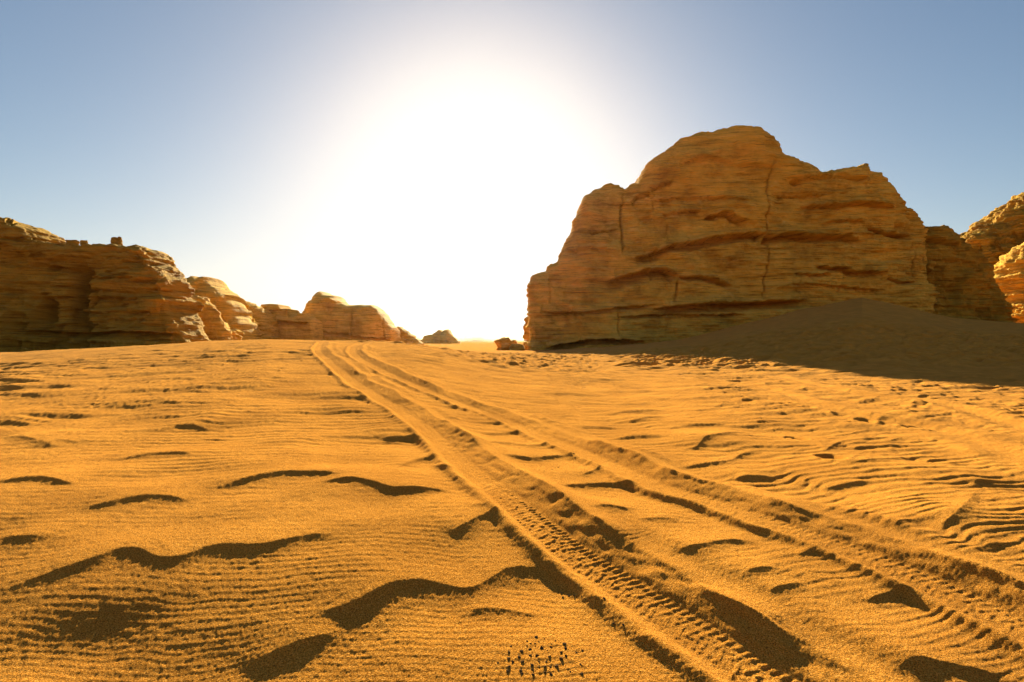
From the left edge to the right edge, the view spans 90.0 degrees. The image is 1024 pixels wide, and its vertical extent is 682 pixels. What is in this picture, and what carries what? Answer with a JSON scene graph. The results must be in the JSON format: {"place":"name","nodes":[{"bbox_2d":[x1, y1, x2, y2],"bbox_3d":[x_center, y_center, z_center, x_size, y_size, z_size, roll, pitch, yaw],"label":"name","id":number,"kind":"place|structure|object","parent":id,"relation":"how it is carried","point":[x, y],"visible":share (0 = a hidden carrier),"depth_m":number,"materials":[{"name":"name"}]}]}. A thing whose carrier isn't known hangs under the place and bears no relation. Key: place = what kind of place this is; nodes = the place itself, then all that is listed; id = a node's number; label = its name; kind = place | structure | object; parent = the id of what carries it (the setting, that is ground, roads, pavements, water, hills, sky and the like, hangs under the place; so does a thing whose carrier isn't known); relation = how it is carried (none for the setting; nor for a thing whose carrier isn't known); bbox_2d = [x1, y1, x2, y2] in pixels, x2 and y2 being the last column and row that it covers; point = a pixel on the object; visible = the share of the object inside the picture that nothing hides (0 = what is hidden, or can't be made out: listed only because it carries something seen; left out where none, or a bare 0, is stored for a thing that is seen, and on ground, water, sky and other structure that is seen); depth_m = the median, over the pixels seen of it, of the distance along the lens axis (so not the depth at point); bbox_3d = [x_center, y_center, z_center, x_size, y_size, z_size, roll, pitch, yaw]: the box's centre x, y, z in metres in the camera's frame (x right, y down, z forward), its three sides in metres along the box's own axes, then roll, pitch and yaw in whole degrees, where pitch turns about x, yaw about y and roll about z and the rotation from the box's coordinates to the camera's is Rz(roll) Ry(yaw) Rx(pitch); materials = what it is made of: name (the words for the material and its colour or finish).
{"place":"outdoors","nodes":[
{"label":"outdoors","id":0,"kind":"place"},
{"bbox_2d":[413,334,523,340],"bbox_3d":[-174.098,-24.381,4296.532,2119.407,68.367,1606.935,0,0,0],"label":"hills","id":1,"kind":"structure","parent":0,"point":[476,337],"depth_m":3740.32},
{"bbox_2d":[0,298,1023,681],"bbox_3d":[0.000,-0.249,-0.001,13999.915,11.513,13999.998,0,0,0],"label":"sand","id":2,"kind":"structure","parent":0,"point":[258,510],"depth_m":4.58,"materials":[{"name":"orange sand"}]},
{"bbox_2d":[0,217,211,351],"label":"rock formation","id":3,"kind":"object","parent":2,"relation":"on","point":[57,292],"visible":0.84,"depth_m":76.71,"materials":[{"name":"brown stone"}]},
{"bbox_2d":[65,240,79,243],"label":"boulder","id":4,"kind":"object","parent":3,"relation":"on","point":[72,241],"visible":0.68,"depth_m":79.03,"materials":[{"name":"brown stone"}]},
{"bbox_2d":[80,240,87,244],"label":"boulder","id":5,"kind":"object","parent":3,"relation":"on","point":[82,242],"visible":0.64,"depth_m":78.64,"materials":[{"name":"brown stone"}]},
{"bbox_2d":[110,236,122,244],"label":"boulder","id":6,"kind":"object","parent":3,"relation":"on","point":[117,240],"visible":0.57,"depth_m":78.58,"materials":[{"name":"brown stone"}]},
{"bbox_2d":[191,295,241,340],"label":"rock formation","id":7,"kind":"object","parent":2,"relation":"on","point":[215,323],"visible":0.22,"depth_m":94.74,"materials":[{"name":"stone"}]},
{"bbox_2d":[185,276,264,339],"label":"rock formation","id":8,"kind":"object","parent":2,"relation":"on","point":[230,305],"visible":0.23,"depth_m":121.50,"materials":[{"name":"stone"}]},
{"bbox_2d":[246,301,283,338],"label":"rock formation","id":9,"kind":"object","parent":2,"relation":"on","point":[266,320],"visible":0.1,"depth_m":138.85,"materials":[{"name":"stone"}]},
{"bbox_2d":[261,304,323,339],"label":"rock formation","id":10,"kind":"object","parent":2,"relation":"on","point":[292,324],"visible":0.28,"depth_m":147.40,"materials":[{"name":"brown stone"}]},
{"bbox_2d":[302,291,401,340],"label":"rock formation","id":11,"kind":"object","parent":2,"relation":"on","point":[339,318],"visible":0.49,"depth_m":164.25,"materials":[{"name":"brown stone"}]},
{"bbox_2d":[397,326,423,344],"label":"rock formation","id":12,"kind":"object","parent":2,"relation":"on","point":[406,336],"visible":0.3,"depth_m":186.24,"materials":[{"name":"brown stone"}]},
{"bbox_2d":[420,329,459,343],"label":"rock formation","id":13,"kind":"object","parent":2,"relation":"on","point":[446,336],"visible":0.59,"depth_m":319.02,"materials":[{"name":"brown stone"}]},
{"bbox_2d":[494,337,516,349],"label":"boulder","id":14,"kind":"object","parent":2,"relation":"on","point":[503,343],"visible":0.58,"depth_m":90.81,"materials":[{"name":"stone"}]},
{"bbox_2d":[509,343,524,349],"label":"boulder","id":15,"kind":"object","parent":2,"relation":"on","point":[516,346],"visible":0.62,"depth_m":88.12,"materials":[{"name":"stone"}]},
{"bbox_2d":[313,342,813,681],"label":"wheel track","id":16,"kind":"structure","parent":2,"relation":"on","point":[723,652],"depth_m":3.39,"materials":[{"name":"orange sand"}]},
{"bbox_2d":[348,342,1023,643],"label":"wheel track","id":17,"kind":"structure","parent":2,"relation":"on","point":[995,613],"depth_m":3.96,"materials":[{"name":"orange sand"}]},
{"bbox_2d":[522,125,939,349],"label":"rock formation","id":18,"kind":"object","parent":2,"relation":"on","point":[699,233],"visible":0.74,"depth_m":89.70,"materials":[{"name":"stone"}]},
{"bbox_2d":[924,225,1018,322],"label":"rock formation","id":19,"kind":"object","parent":2,"relation":"on","point":[960,275],"visible":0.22,"depth_m":94.89,"materials":[{"name":"brown stone"}]},
{"bbox_2d":[959,192,1023,264],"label":"rock formation","id":20,"kind":"object","parent":2,"relation":"on","point":[994,235],"visible":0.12,"depth_m":127.82,"materials":[{"name":"brown stone"}]},
{"bbox_2d":[993,242,1023,322],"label":"rock formation","id":21,"kind":"object","parent":2,"relation":"on","point":[1008,270],"visible":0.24,"depth_m":111.34,"materials":[{"name":"stone"}]},
{"bbox_2d":[0,0,1023,336],"label":"sky","id":22,"kind":"structure","parent":0,"point":[419,162],"materials":[{"name":"blue"}]}
]}

